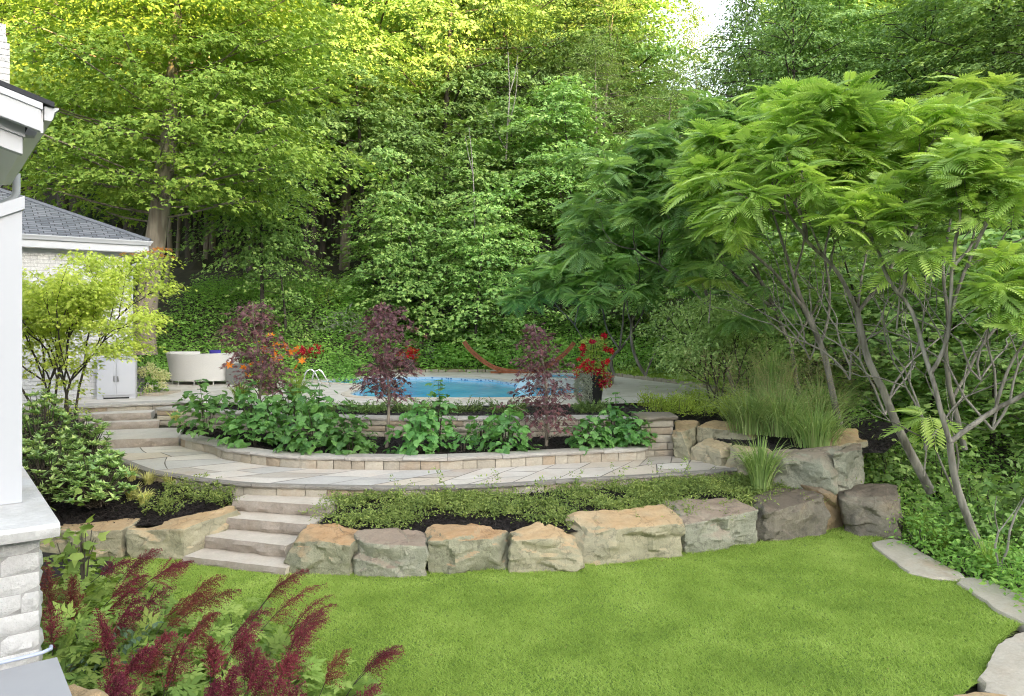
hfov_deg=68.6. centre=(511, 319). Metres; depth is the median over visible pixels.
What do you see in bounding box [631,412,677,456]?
stone pillar
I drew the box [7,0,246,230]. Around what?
forest maple
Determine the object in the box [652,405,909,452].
soil
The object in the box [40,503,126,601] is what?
hydrangea sprout
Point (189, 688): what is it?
astilbe
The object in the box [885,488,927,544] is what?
wild bush
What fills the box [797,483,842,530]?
boulder
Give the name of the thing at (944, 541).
wild grass
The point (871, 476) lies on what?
wild bush
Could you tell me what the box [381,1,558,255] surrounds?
forest maple
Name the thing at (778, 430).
ornamental grass
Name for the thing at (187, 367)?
curved sofa
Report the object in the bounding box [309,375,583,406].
swimming pool
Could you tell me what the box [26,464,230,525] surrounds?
soil
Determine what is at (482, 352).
shrub
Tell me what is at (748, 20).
dark tree
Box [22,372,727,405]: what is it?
patio
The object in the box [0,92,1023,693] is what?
ground
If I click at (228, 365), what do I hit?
daylily
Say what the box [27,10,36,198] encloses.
tree trunk
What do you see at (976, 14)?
forest maple
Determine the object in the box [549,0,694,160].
forest maple
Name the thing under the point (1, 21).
dark tree
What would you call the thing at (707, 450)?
boulder
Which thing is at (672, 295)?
maple sapling
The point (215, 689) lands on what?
astilbe
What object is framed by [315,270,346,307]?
shrub
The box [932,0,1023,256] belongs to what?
dark tree
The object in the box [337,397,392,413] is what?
juniper
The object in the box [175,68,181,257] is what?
tree trunk
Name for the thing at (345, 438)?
broad leaved shrub
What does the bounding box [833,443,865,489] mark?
boulder
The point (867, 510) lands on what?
boulder
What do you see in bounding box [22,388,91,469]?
rhododendron
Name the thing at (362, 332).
shrub
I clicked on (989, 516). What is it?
wild bush
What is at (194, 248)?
young maple
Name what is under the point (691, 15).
slender tree
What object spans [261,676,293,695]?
astilbe
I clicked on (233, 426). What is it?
broad leaved shrub
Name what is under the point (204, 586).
astilbe
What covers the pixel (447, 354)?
shrub
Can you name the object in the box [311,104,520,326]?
young maple
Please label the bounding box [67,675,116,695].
leafy clump
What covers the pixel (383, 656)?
astilbe
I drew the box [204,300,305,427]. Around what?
purple maple
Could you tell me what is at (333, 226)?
tree trunk
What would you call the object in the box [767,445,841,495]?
boulder
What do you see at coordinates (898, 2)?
forest maple
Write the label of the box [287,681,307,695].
astilbe
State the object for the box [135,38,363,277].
young maple
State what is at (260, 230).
young maple
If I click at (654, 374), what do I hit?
verge grass
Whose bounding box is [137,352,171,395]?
hydrangea
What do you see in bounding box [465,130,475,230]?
dead sapling
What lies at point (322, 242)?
tree trunk
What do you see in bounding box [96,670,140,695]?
astilbe
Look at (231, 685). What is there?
astilbe
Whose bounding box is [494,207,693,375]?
sumac
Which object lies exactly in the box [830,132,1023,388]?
young maple
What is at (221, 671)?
leafy clump
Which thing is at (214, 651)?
astilbe
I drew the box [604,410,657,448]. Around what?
broad leaved shrub
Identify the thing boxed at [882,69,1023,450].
sumac
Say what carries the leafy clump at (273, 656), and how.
on the soil at (57, 572)
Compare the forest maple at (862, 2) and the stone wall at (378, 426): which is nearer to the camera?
the stone wall at (378, 426)
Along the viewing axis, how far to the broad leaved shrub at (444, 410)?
14.55 m
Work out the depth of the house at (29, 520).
4.52 m
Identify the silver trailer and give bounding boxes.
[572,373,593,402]
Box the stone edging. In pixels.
[391,369,719,391]
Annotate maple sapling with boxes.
[209,188,334,334]
[322,198,456,334]
[323,145,489,347]
[345,162,461,321]
[402,213,537,346]
[407,182,559,351]
[440,230,565,351]
[541,240,640,336]
[624,262,780,390]
[654,249,905,393]
[697,213,936,406]
[729,212,1020,409]
[793,214,1023,417]
[837,275,1023,450]
[888,342,1023,465]
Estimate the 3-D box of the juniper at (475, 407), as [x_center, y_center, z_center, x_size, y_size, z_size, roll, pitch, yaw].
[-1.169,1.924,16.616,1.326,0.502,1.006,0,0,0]
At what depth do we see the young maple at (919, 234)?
22.17 m
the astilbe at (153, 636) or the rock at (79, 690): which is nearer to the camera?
the rock at (79, 690)
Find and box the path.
[110,446,729,486]
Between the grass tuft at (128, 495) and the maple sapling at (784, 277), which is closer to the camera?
the grass tuft at (128, 495)
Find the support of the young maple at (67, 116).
on the ground at (196, 268)
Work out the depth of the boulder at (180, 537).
10.68 m
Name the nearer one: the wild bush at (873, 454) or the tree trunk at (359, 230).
the wild bush at (873, 454)
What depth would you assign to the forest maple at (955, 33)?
47.70 m
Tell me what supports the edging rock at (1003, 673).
on the ground at (196, 268)
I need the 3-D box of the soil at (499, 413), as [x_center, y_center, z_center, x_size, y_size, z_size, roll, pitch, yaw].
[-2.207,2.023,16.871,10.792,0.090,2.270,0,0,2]
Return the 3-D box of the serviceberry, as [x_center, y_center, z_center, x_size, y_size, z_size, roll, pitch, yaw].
[4.637,0.671,16.946,4.070,2.798,2.911,0,0,0]
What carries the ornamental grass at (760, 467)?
on the boulder at (792, 514)
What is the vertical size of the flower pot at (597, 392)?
0.680 m
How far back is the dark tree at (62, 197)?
35.35 m
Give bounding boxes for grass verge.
[545,369,747,389]
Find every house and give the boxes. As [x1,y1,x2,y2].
[0,23,59,669]
[0,188,152,402]
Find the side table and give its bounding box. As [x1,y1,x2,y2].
[225,363,248,384]
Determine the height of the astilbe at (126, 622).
0.811 m
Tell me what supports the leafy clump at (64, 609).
on the soil at (57, 572)
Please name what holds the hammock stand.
on the patio
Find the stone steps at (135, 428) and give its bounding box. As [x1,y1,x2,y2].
[78,410,182,448]
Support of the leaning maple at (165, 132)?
on the ground at (196, 268)
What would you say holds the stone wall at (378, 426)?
on the ground at (196, 268)
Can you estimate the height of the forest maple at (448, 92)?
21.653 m
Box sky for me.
[631,0,777,99]
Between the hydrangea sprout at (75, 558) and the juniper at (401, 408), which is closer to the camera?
the hydrangea sprout at (75, 558)
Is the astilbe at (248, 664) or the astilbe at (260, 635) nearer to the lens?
the astilbe at (248, 664)
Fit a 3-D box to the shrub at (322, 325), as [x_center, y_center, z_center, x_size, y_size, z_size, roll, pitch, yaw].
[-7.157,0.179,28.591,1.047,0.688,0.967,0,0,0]
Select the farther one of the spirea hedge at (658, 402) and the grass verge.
the grass verge
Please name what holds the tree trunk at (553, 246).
on the ground at (196, 268)
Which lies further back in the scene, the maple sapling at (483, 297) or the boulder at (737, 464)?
the maple sapling at (483, 297)
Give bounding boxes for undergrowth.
[136,271,396,382]
[317,268,802,372]
[679,358,1023,451]
[842,397,1023,612]
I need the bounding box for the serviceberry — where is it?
[625,287,806,410]
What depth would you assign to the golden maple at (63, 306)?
13.14 m
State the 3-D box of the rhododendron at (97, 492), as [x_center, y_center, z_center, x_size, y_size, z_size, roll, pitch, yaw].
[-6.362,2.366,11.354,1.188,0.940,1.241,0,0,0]
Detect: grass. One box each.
[397,365,757,388]
[675,341,847,434]
[703,346,878,437]
[721,299,820,400]
[721,427,797,492]
[745,339,912,426]
[748,358,889,447]
[899,499,944,545]
[915,510,952,559]
[966,529,1023,582]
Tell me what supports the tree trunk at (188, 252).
on the ground at (196, 268)
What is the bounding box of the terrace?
[0,657,71,695]
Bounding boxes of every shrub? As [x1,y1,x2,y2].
[168,379,241,437]
[207,379,293,448]
[242,378,329,425]
[260,330,299,355]
[273,383,354,454]
[276,311,322,345]
[310,316,335,331]
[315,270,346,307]
[322,302,367,333]
[325,405,379,454]
[346,319,384,343]
[383,398,455,455]
[415,340,442,363]
[420,380,457,441]
[431,342,470,365]
[445,427,478,451]
[459,341,500,361]
[463,414,506,441]
[474,404,541,453]
[492,336,525,360]
[525,340,561,361]
[548,355,582,372]
[563,415,616,455]
[596,392,637,440]
[604,352,647,372]
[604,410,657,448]
[645,360,695,374]
[707,242,963,379]
[708,194,831,359]
[708,374,779,401]
[773,247,989,414]
[781,217,1023,430]
[784,342,869,407]
[817,218,1023,449]
[851,248,1017,379]
[860,330,1008,494]
[994,496,1023,583]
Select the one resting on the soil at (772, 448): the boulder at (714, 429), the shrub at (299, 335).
the boulder at (714, 429)
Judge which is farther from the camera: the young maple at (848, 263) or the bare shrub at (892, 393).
the young maple at (848, 263)
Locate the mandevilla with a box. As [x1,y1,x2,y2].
[576,331,613,374]
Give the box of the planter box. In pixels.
[137,366,146,392]
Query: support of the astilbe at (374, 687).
on the lawn at (397, 660)
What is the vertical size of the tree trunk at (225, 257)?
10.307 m
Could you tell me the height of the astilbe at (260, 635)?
0.954 m
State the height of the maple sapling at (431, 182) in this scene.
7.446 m
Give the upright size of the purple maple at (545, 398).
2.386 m
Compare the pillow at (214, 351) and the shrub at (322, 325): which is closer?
the pillow at (214, 351)
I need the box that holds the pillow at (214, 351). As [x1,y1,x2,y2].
[209,350,220,353]
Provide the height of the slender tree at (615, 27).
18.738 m
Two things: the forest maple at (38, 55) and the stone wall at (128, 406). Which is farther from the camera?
the forest maple at (38, 55)
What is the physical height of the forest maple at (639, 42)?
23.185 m
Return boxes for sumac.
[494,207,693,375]
[553,87,762,393]
[575,175,751,376]
[607,153,878,398]
[661,75,906,424]
[677,69,1010,494]
[795,132,1023,555]
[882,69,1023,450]
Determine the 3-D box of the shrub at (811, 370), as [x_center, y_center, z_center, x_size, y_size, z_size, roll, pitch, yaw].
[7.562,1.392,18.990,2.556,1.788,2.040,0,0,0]
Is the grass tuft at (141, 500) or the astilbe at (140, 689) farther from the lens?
the grass tuft at (141, 500)
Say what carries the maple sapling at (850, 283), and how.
on the ground at (196, 268)
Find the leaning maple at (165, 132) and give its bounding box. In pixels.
[0,0,405,354]
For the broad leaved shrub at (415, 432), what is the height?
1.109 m
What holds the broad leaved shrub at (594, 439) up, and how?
on the soil at (402, 441)
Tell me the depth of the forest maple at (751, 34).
65.89 m
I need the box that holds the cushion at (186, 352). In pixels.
[170,351,199,353]
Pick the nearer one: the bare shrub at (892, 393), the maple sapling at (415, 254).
the bare shrub at (892, 393)
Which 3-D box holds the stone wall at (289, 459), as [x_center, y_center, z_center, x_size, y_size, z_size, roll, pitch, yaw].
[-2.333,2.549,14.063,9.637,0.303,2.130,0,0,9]
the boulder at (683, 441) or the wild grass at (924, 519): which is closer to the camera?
the wild grass at (924, 519)
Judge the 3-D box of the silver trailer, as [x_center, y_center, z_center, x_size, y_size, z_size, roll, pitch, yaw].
[1.601,1.585,17.434,0.313,0.715,0.727,0,0,-28]
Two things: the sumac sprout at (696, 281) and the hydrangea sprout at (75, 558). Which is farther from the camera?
the sumac sprout at (696, 281)
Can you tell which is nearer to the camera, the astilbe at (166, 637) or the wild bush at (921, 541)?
the astilbe at (166, 637)
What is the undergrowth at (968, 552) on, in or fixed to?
on the ground at (196, 268)
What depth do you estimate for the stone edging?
25.66 m
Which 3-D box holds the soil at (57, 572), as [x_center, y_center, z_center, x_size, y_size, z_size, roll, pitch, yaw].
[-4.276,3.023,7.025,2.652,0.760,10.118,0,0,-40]
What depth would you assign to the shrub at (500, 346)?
29.20 m
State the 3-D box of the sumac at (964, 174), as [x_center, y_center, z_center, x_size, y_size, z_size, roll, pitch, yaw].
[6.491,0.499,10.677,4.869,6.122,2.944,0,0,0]
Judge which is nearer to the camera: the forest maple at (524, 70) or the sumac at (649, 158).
the sumac at (649, 158)
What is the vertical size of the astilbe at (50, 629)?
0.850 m
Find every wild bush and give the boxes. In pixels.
[841,408,898,469]
[856,462,895,485]
[862,427,937,505]
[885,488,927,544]
[887,515,962,560]
[894,403,983,500]
[913,430,1023,550]
[925,540,987,576]
[951,471,1023,569]
[966,404,1023,555]
[970,544,1023,589]
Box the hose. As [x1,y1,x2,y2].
[0,645,52,664]
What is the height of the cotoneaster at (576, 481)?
0.512 m
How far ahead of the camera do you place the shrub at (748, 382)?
19.02 m
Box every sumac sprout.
[674,276,745,322]
[854,256,939,328]
[878,405,972,475]
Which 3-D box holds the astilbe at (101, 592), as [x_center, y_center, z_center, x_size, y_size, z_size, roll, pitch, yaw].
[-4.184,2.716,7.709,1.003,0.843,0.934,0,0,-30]
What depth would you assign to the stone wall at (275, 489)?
11.97 m
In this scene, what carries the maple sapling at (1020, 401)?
on the ground at (196, 268)
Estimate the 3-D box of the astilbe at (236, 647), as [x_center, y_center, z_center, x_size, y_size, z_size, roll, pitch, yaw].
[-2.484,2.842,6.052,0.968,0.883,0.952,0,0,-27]
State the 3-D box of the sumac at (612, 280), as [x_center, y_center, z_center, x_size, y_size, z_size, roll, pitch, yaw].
[4.433,-1.238,21.330,5.355,5.821,4.703,0,0,0]
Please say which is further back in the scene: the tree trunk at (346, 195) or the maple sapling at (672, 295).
the tree trunk at (346, 195)
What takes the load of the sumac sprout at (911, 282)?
attached to the sumac at (964, 174)
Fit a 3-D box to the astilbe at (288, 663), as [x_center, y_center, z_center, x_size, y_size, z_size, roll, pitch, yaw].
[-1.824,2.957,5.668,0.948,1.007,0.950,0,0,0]
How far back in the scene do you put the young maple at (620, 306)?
30.71 m
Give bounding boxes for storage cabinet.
[96,357,137,399]
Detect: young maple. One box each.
[3,4,155,213]
[110,73,271,254]
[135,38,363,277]
[167,65,341,334]
[237,11,435,273]
[262,4,488,286]
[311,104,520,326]
[372,135,557,335]
[415,95,601,315]
[450,73,645,323]
[538,178,687,345]
[584,149,838,318]
[621,175,913,355]
[703,154,952,376]
[769,90,1023,375]
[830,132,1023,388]
[848,133,1023,321]
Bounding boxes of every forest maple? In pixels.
[1,0,139,191]
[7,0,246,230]
[101,3,312,250]
[193,0,373,227]
[218,0,448,257]
[286,0,515,245]
[316,0,456,206]
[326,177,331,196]
[338,0,589,278]
[371,6,514,219]
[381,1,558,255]
[461,0,677,259]
[489,0,573,224]
[502,0,735,164]
[514,0,712,188]
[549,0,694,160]
[708,0,828,107]
[716,1,858,102]
[723,0,943,252]
[736,0,965,291]
[806,0,983,100]
[847,0,1023,229]
[867,0,1023,232]
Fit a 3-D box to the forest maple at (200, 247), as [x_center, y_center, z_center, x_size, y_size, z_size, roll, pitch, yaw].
[-15.741,-14.607,40.061,14.675,22.536,15.088,0,0,41]
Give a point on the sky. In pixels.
(709, 5)
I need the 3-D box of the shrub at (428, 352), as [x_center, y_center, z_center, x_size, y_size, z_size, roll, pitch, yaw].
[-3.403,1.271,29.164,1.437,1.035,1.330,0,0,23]
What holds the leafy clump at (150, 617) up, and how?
on the soil at (57, 572)
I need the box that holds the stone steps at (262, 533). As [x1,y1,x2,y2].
[183,494,342,575]
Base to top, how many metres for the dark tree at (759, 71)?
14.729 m
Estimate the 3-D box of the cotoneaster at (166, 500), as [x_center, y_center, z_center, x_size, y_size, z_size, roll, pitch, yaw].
[-5.011,2.758,11.964,1.722,0.423,1.620,0,0,0]
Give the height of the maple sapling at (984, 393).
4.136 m
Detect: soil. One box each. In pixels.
[24,412,77,442]
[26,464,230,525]
[40,552,161,620]
[179,426,608,457]
[198,403,650,415]
[322,479,748,536]
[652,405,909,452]
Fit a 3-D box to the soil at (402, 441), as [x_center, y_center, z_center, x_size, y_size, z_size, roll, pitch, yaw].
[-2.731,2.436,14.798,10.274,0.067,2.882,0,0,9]
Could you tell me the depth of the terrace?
3.90 m
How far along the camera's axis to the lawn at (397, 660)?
8.00 m
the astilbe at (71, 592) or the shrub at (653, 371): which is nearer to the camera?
the astilbe at (71, 592)
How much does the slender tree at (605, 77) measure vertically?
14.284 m
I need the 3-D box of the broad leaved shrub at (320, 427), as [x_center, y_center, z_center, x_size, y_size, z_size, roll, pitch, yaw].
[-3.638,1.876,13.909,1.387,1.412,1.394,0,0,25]
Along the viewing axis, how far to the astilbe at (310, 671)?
6.36 m
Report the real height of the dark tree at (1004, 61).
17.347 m
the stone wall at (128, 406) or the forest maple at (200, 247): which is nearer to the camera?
the stone wall at (128, 406)
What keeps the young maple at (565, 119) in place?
on the ground at (196, 268)
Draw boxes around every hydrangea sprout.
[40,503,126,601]
[60,487,104,603]
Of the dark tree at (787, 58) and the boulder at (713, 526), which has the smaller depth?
the boulder at (713, 526)
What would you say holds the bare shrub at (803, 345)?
on the ground at (196, 268)
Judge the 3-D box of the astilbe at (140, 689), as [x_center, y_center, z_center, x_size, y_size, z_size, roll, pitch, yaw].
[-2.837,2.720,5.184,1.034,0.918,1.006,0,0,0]
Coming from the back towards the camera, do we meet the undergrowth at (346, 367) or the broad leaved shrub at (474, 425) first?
the undergrowth at (346, 367)
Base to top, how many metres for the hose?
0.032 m
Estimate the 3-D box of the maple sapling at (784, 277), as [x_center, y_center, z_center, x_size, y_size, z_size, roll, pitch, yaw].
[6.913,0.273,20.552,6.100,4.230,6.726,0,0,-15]
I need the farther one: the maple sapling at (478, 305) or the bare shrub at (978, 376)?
the maple sapling at (478, 305)
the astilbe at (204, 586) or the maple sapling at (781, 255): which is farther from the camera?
the maple sapling at (781, 255)
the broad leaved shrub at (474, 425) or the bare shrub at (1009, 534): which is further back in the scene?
the broad leaved shrub at (474, 425)
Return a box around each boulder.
[39,518,144,557]
[125,506,239,559]
[284,522,368,576]
[351,527,428,577]
[426,523,509,574]
[507,522,583,573]
[564,504,685,564]
[662,496,759,553]
[671,420,699,459]
[689,437,731,465]
[696,421,755,442]
[724,444,770,475]
[745,487,830,542]
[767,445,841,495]
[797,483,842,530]
[825,427,867,456]
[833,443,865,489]
[839,483,904,540]
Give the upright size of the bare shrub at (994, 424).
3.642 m
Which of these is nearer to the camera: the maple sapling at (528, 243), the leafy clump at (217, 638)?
the leafy clump at (217, 638)
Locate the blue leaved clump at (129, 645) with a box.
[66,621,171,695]
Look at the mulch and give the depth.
11.77 m
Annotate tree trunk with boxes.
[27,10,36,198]
[129,61,136,278]
[164,211,172,283]
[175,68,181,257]
[184,61,192,264]
[203,56,209,258]
[209,64,216,250]
[223,64,233,271]
[303,65,309,273]
[319,94,326,259]
[331,150,335,245]
[339,46,350,269]
[357,49,362,248]
[503,140,508,292]
[549,103,556,260]
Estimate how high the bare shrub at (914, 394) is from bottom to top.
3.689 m
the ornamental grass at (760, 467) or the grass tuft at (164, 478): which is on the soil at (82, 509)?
the grass tuft at (164, 478)
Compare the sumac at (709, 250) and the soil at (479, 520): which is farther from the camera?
the sumac at (709, 250)
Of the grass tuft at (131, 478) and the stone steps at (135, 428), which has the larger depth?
the stone steps at (135, 428)
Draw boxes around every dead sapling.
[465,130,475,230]
[485,56,517,159]
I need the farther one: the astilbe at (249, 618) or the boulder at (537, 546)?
the boulder at (537, 546)
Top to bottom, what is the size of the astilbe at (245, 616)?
0.951 m
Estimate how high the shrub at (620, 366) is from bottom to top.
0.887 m
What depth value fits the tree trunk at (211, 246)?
39.86 m
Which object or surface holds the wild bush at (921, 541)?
on the ground at (196, 268)
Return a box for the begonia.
[572,364,613,390]
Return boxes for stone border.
[137,390,180,395]
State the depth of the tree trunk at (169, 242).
32.91 m
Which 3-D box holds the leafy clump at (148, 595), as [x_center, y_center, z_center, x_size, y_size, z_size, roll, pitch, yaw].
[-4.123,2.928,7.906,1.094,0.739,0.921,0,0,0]
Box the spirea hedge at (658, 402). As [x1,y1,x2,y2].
[631,383,746,417]
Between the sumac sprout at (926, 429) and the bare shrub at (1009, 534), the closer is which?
the bare shrub at (1009, 534)
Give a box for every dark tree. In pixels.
[0,0,40,177]
[0,0,149,210]
[412,0,601,271]
[450,14,572,250]
[648,0,820,280]
[685,0,931,317]
[708,34,841,233]
[830,0,1023,331]
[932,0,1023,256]
[977,1,1023,228]
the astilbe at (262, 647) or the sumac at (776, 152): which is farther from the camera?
the sumac at (776, 152)
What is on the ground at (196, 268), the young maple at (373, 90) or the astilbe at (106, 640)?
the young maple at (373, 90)
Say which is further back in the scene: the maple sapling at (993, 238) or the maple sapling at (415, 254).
the maple sapling at (415, 254)
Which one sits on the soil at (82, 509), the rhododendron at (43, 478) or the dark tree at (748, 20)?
the rhododendron at (43, 478)
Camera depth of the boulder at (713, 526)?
11.15 m
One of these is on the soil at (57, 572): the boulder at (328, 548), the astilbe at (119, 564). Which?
the astilbe at (119, 564)
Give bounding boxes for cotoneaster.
[124,472,244,515]
[298,467,830,531]
[389,456,690,494]
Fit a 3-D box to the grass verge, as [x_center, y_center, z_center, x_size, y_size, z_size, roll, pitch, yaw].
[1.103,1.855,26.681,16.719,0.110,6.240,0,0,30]
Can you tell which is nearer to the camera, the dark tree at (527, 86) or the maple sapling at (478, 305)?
the maple sapling at (478, 305)
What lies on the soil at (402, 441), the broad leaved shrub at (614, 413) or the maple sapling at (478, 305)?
the broad leaved shrub at (614, 413)
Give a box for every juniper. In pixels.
[292,399,341,411]
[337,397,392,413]
[385,396,432,412]
[437,395,485,413]
[479,397,529,413]
[569,397,608,413]
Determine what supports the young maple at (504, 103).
on the ground at (196, 268)
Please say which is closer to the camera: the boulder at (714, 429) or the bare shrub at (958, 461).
the bare shrub at (958, 461)
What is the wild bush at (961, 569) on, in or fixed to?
on the ground at (196, 268)
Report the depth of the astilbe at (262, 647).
7.02 m
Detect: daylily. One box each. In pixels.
[220,361,252,400]
[249,332,283,395]
[273,342,312,399]
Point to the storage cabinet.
(118, 380)
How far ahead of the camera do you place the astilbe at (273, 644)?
6.65 m
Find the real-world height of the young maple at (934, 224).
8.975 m
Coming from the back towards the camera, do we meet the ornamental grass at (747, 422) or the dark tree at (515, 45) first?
the dark tree at (515, 45)
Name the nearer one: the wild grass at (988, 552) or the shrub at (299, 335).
the wild grass at (988, 552)
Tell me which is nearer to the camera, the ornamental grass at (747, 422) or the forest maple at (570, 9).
the ornamental grass at (747, 422)
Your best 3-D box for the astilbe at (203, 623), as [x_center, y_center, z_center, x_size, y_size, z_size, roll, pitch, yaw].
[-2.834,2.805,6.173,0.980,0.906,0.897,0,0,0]
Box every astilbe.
[39,560,106,652]
[40,574,127,650]
[40,601,117,682]
[41,555,135,620]
[41,569,151,651]
[44,585,176,668]
[44,596,166,679]
[56,548,162,608]
[65,557,194,623]
[65,608,171,694]
[70,629,181,695]
[76,643,157,695]
[92,593,202,679]
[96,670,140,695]
[97,653,157,695]
[99,625,211,695]
[107,588,241,658]
[113,574,226,646]
[124,611,220,695]
[159,606,276,678]
[160,621,266,695]
[192,568,308,657]
[192,636,244,695]
[200,658,277,695]
[202,583,327,659]
[203,676,230,695]
[220,664,251,695]
[227,609,330,694]
[228,644,287,695]
[233,595,337,663]
[237,652,302,695]
[249,620,335,695]
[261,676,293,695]
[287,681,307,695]
[291,648,351,695]
[295,645,405,695]
[354,682,382,695]
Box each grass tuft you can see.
[117,463,139,481]
[123,480,146,500]
[130,487,155,505]
[139,471,157,485]
[158,471,176,484]
[166,411,184,420]
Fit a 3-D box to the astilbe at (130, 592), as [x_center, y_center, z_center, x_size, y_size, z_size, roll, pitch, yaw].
[-3.804,2.607,6.545,1.010,0.824,0.910,0,0,41]
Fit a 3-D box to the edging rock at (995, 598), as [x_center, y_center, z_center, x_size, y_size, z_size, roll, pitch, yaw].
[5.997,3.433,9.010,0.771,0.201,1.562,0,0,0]
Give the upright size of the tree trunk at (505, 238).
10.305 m
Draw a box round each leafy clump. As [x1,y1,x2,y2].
[42,600,164,680]
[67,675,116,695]
[92,606,223,695]
[95,564,181,616]
[132,594,228,651]
[165,618,254,671]
[183,659,257,695]
[195,651,305,695]
[249,629,295,687]
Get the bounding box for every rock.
[69,684,100,695]
[872,539,964,581]
[954,692,1006,695]
[957,577,1023,632]
[977,632,1023,695]
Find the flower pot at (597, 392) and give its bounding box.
[583,375,604,403]
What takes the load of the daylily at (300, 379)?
on the soil at (499, 413)
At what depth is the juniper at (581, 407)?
16.47 m
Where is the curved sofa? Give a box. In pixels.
[166,352,239,384]
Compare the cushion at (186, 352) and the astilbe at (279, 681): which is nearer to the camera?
the astilbe at (279, 681)
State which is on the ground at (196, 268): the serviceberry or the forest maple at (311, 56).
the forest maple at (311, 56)
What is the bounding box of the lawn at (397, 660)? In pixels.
[85,531,1019,695]
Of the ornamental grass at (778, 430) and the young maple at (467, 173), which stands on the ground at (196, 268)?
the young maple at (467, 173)
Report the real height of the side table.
0.618 m
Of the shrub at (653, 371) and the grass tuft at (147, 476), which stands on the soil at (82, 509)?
the grass tuft at (147, 476)
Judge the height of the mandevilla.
1.063 m
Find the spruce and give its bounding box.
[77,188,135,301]
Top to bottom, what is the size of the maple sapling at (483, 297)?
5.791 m
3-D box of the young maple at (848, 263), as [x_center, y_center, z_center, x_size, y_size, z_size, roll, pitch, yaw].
[10.787,-1.974,24.914,9.366,8.950,8.286,0,0,5]
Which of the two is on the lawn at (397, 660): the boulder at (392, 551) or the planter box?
the boulder at (392, 551)
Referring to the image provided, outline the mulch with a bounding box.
[25,401,910,534]
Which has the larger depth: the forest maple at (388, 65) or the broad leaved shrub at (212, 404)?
the forest maple at (388, 65)
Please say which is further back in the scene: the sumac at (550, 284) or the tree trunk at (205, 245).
the tree trunk at (205, 245)
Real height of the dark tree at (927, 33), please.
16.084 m
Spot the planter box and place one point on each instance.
(139, 381)
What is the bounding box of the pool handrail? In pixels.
[303,369,330,386]
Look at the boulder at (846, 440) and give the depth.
13.57 m
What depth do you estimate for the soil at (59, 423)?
16.14 m
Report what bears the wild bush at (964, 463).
on the ground at (196, 268)
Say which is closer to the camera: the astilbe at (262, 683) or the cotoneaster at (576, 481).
the astilbe at (262, 683)
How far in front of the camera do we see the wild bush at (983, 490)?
11.59 m
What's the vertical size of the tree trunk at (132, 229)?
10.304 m
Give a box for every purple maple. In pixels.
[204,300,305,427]
[345,301,427,447]
[489,323,582,446]
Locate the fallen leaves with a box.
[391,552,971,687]
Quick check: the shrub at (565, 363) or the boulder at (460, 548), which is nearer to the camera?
the boulder at (460, 548)
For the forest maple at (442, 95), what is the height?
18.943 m
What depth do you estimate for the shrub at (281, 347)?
26.87 m
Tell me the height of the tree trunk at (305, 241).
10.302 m
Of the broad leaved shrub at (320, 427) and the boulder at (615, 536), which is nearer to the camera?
the boulder at (615, 536)
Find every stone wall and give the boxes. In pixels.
[22,400,194,423]
[108,453,737,502]
[156,406,635,437]
[178,434,647,469]
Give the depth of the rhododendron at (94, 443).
12.88 m
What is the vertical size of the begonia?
0.656 m
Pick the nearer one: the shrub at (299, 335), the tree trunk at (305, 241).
the shrub at (299, 335)
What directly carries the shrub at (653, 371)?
on the grass verge
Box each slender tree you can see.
[522,25,664,295]
[523,0,698,203]
[557,55,733,327]
[651,0,741,138]
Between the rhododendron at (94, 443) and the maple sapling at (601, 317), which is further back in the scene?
the maple sapling at (601, 317)
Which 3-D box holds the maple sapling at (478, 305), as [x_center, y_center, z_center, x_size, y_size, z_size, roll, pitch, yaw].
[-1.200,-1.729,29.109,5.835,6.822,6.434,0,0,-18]
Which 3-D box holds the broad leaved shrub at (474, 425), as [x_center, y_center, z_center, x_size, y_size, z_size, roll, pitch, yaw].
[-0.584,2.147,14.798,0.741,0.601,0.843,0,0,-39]
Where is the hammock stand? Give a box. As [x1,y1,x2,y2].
[462,340,575,372]
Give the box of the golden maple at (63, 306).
[22,246,197,440]
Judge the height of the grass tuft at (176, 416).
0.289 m
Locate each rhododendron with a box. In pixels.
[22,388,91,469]
[22,433,98,504]
[46,413,119,470]
[49,445,138,508]
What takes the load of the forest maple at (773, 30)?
on the ground at (196, 268)
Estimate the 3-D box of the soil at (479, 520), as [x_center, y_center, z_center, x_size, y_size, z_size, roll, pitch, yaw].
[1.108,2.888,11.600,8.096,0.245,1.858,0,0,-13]
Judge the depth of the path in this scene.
12.97 m
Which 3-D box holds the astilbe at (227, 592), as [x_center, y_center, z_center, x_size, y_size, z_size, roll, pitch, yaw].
[-3.169,2.784,6.687,1.309,0.831,0.954,0,0,-29]
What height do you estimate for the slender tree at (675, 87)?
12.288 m
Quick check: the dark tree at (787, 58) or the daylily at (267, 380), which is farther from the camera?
the dark tree at (787, 58)
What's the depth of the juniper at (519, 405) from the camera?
16.48 m
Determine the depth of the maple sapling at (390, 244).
29.08 m
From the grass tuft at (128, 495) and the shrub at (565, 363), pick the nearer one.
the grass tuft at (128, 495)

